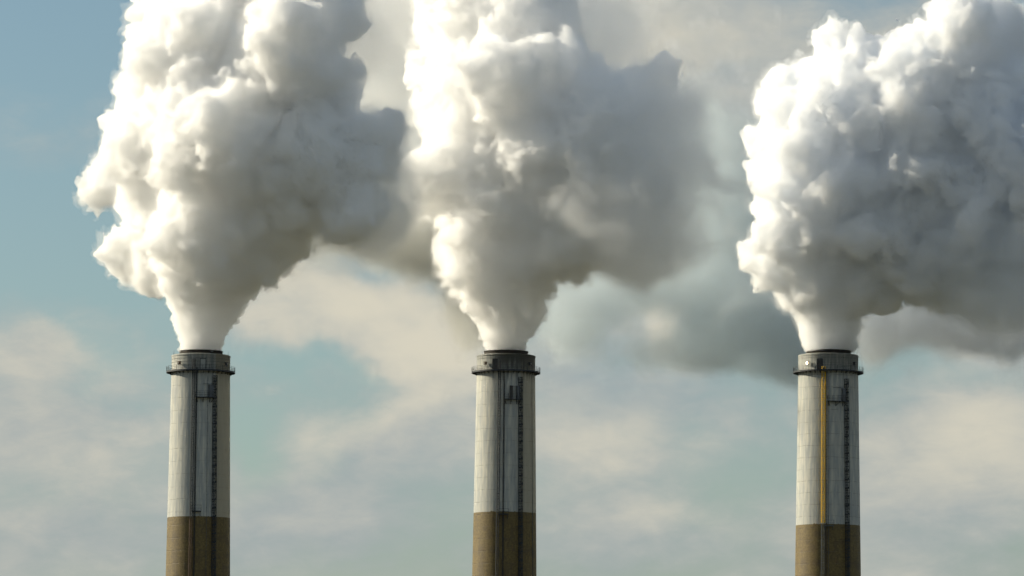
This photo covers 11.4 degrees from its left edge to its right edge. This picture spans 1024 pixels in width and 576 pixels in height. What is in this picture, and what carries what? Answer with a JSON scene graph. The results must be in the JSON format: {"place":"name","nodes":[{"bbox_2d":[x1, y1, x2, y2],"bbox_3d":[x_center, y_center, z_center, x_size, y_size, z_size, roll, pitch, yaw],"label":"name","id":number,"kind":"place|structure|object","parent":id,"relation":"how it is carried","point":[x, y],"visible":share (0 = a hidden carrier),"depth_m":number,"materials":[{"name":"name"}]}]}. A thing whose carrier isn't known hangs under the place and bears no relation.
{"place":"outdoors","nodes":[
{"label":"outdoors","id":0,"kind":"place"},
{"bbox_2d":[0,0,1023,575],"label":"sky","id":1,"kind":"structure","parent":0,"point":[665,205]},
{"label":"ground","id":2,"kind":"structure","parent":0,"visible":0},
{"bbox_2d":[166,349,234,575],"bbox_3d":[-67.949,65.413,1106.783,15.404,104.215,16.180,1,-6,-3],"label":"chimney","id":3,"kind":"object","parent":2,"relation":"on","point":[198,527],"visible":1,"depth_m":1104.64,"materials":[{"name":"paint"}]},
{"bbox_2d":[200,358,205,368],"bbox_3d":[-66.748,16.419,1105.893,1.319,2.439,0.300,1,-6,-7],"label":"door","id":4,"kind":"structure","parent":3,"relation":"in","point":[202,360],"depth_m":1105.73,"materials":[{"name":"paint"}]},
{"bbox_2d":[472,349,539,575],"bbox_3d":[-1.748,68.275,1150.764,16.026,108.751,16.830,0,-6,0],"label":"chimney","id":5,"kind":"object","parent":2,"relation":"on","point":[504,530],"visible":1,"depth_m":1148.55,"materials":[{"name":"paint"}]},
{"bbox_2d":[492,359,497,368],"bbox_3d":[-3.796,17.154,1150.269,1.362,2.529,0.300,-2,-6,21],"label":"door","id":6,"kind":"structure","parent":5,"relation":"in","point":[494,361],"depth_m":1150.34,"materials":[{"name":"paint"}]},
{"bbox_2d":[793,348,863,575],"bbox_3d":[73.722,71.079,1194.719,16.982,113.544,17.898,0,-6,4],"label":"chimney","id":7,"kind":"object","parent":2,"relation":"on","point":[828,509],"visible":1,"depth_m":1192.40,"materials":[{"name":"paint"}]},
{"bbox_2d":[817,358,822,368],"bbox_3d":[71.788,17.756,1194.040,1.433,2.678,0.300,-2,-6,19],"label":"door","id":8,"kind":"structure","parent":7,"relation":"in","point":[819,360],"depth_m":1194.12,"materials":[{"name":"paint"}]}
]}

